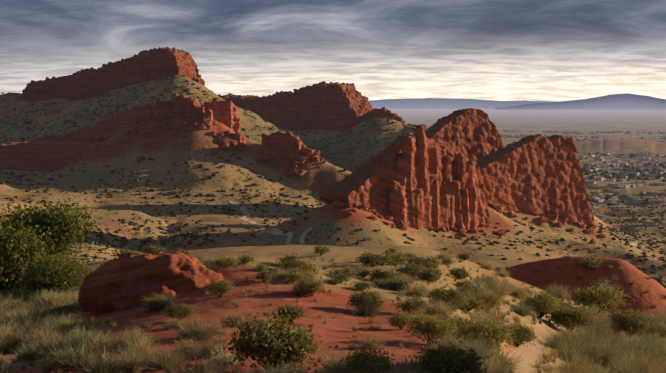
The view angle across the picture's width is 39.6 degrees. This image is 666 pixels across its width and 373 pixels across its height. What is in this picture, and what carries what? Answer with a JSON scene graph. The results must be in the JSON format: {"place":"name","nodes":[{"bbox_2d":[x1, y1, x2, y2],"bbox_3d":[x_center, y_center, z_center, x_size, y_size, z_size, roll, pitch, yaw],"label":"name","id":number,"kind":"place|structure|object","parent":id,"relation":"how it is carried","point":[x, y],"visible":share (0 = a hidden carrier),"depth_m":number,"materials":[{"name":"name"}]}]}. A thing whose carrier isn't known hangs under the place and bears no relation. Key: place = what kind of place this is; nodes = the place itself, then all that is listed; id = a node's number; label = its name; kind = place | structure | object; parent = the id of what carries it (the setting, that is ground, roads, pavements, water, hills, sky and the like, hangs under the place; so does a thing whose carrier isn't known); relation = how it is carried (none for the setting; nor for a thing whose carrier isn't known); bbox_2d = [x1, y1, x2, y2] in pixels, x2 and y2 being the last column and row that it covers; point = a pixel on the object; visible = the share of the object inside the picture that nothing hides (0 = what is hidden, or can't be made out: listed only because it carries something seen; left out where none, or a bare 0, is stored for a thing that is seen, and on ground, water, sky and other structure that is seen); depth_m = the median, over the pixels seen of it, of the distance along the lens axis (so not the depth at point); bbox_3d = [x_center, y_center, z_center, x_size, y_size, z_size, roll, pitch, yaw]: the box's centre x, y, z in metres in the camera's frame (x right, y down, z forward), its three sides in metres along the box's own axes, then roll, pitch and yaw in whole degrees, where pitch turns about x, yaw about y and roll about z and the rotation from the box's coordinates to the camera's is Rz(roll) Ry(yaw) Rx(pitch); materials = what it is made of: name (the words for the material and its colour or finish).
{"place":"outdoors","nodes":[
{"label":"outdoors","id":0,"kind":"place"},
{"bbox_2d":[228,201,293,244],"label":"dirt road","id":1,"kind":"structure","parent":0,"point":[273,231],"depth_m":580.82,"materials":[{"name":"beige soil"}]},
{"bbox_2d":[299,227,312,244],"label":"road","id":2,"kind":"structure","parent":0,"point":[302,240],"depth_m":533.43,"materials":[{"name":"grey asphalt"}]},
{"bbox_2d":[0,75,665,372],"bbox_3d":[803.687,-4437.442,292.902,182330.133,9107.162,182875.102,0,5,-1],"label":"terrain","id":3,"kind":"structure","parent":0,"point":[166,151],"depth_m":669.50,"materials":[{"name":"beige soil"}]},
{"bbox_2d":[0,221,97,296],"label":"shrub","id":4,"kind":"object","parent":3,"relation":"on","point":[60,270],"visible":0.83,"depth_m":59.72,"materials":[{"name":"green plant"}]},
{"bbox_2d":[0,189,115,292],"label":"bush","id":5,"kind":"object","parent":3,"relation":"on","point":[64,226],"visible":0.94,"depth_m":67.21,"materials":[{"name":"green plant"}]},
{"bbox_2d":[0,102,154,171],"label":"rock ledge","id":6,"kind":"object","parent":3,"relation":"on","point":[53,152],"visible":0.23,"depth_m":851.44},
{"bbox_2d":[17,47,202,100],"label":"rock cliff","id":7,"kind":"structure","parent":3,"relation":"on","point":[151,64],"depth_m":1148.15,"materials":[{"name":"red stone"}]},
{"bbox_2d":[78,251,222,313],"bbox_3d":[-8.034,4.502,41.368,6.669,3.059,4.198,0,5,-1],"label":"boulder","id":8,"kind":"object","parent":3,"relation":"on","point":[114,284],"visible":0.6,"depth_m":40.29,"materials":[{"name":"red stone"}]},
{"bbox_2d":[142,93,212,121],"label":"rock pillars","id":9,"kind":"structure","parent":3,"relation":"on","point":[177,104],"depth_m":834.90,"materials":[{"name":"red stone"}]},
{"bbox_2d":[188,77,204,85],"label":"rock outcrop","id":10,"kind":"object","parent":3,"relation":"on","point":[199,81],"visible":0.29,"depth_m":1126.13,"materials":[{"name":"red stone"}]},
{"bbox_2d":[49,343,358,372],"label":"pebbles","id":11,"kind":"object","parent":3,"relation":"on","point":[193,363],"visible":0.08,"depth_m":22.80,"materials":[{"name":"red stone"}]},
{"bbox_2d":[201,98,240,132],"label":"rock tower","id":12,"kind":"structure","parent":3,"relation":"on","point":[225,113],"depth_m":884.59,"materials":[{"name":"red stone"}]},
{"bbox_2d":[223,130,245,144],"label":"rock","id":13,"kind":"object","parent":3,"relation":"on","point":[239,137],"visible":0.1,"depth_m":822.61,"materials":[{"name":"red stone"}]},
{"bbox_2d":[261,131,319,158],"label":"rock","id":14,"kind":"object","parent":3,"relation":"on","point":[288,143],"visible":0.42,"depth_m":814.64,"materials":[{"name":"red stone"}]},
{"bbox_2d":[218,81,372,130],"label":"rock cliff","id":15,"kind":"structure","parent":3,"relation":"on","point":[330,106],"depth_m":1271.20,"materials":[{"name":"red stone"}]},
{"bbox_2d":[42,110,605,242],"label":"talus rock","id":16,"kind":"object","parent":3,"relation":"on","point":[224,140],"visible":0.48,"depth_m":807.84,"materials":[{"name":"red stone"}]},
{"bbox_2d":[0,248,665,372],"bbox_3d":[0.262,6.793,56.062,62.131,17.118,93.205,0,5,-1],"label":"grass","id":17,"kind":"structure","parent":3,"relation":"on","point":[42,333],"depth_m":36.72,"materials":[{"name":"green plant"}]},
{"bbox_2d":[0,75,665,287],"bbox_3d":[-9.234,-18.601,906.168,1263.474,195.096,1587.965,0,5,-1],"label":"scrub","id":18,"kind":"object","parent":3,"relation":"on","point":[206,235],"visible":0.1,"depth_m":725.77,"materials":[{"name":"green plant"}]},
{"bbox_2d":[78,243,610,332],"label":"shrubs","id":19,"kind":"object","parent":3,"relation":"on","point":[346,273],"visible":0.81,"depth_m":47.54,"materials":[{"name":"green plant"}]},
{"bbox_2d":[360,107,404,122],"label":"rock outcrop","id":20,"kind":"object","parent":3,"relation":"on","point":[375,112],"visible":0.46,"depth_m":1229.26,"materials":[{"name":"red stone"}]},
{"bbox_2d":[319,132,490,227],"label":"rock","id":21,"kind":"object","parent":3,"relation":"on","point":[364,183],"visible":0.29,"depth_m":578.23,"materials":[{"name":"red stone"}]},
{"bbox_2d":[164,275,659,372],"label":"shrubs","id":22,"kind":"object","parent":3,"relation":"on","point":[264,341],"visible":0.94,"depth_m":30.26,"materials":[{"name":"green plant"}]},
{"bbox_2d":[385,124,477,229],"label":"rock pillars","id":23,"kind":"structure","parent":3,"relation":"on","point":[428,185],"depth_m":589.14,"materials":[{"name":"red stone"}]},
{"bbox_2d":[425,108,503,159],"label":"rock","id":24,"kind":"object","parent":3,"relation":"on","point":[473,133],"visible":0.52,"depth_m":757.17,"materials":[{"name":"red stone"}]},
{"bbox_2d":[476,134,594,224],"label":"rock","id":25,"kind":"object","parent":3,"relation":"on","point":[543,174],"visible":0.69,"depth_m":686.55,"materials":[{"name":"red stone"}]},
{"bbox_2d":[500,130,665,218],"bbox_3d":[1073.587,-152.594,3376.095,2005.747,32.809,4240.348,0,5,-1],"label":"town trees","id":26,"kind":"object","parent":3,"relation":"on","point":[615,175],"visible":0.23,"depth_m":2247.33,"materials":[{"name":"green plant"}]},
{"bbox_2d":[577,130,665,245],"bbox_3d":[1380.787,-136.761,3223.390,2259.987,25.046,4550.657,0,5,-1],"label":"town","id":27,"kind":"object","parent":3,"relation":"on","point":[646,193],"visible":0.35,"depth_m":1874.99,"materials":[{"name":"white concrete"}]},
{"bbox_2d":[0,0,665,101],"label":"sky","id":28,"kind":"structure","parent":0,"point":[496,50],"materials":[{"name":"grey"}]},
{"bbox_2d":[369,98,539,108],"bbox_3d":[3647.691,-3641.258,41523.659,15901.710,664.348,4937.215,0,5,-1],"label":"distant mountain","id":29,"kind":"structure","parent":0,"point":[434,103],"depth_m":41036.25,"materials":[{"name":"stone"}]},
{"bbox_2d":[495,93,665,109],"bbox_3d":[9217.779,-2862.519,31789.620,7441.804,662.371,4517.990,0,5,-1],"label":"distant mountain","id":30,"kind":"structure","parent":0,"point":[626,101],"depth_m":31145.27,"materials":[{"name":"stone"}]},
{"bbox_2d":[580,162,665,187],"bbox_3d":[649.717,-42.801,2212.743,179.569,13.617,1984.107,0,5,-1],"label":"road","id":31,"kind":"structure","parent":0,"point":[631,180],"depth_m":1886.84,"materials":[{"name":"grey asphalt"}]},
{"bbox_2d":[592,169,665,210],"bbox_3d":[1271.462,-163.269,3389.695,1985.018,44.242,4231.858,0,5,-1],"label":"road","id":32,"kind":"structure","parent":0,"point":[627,191],"depth_m":1619.36,"materials":[{"name":"grey asphalt"}]}
]}

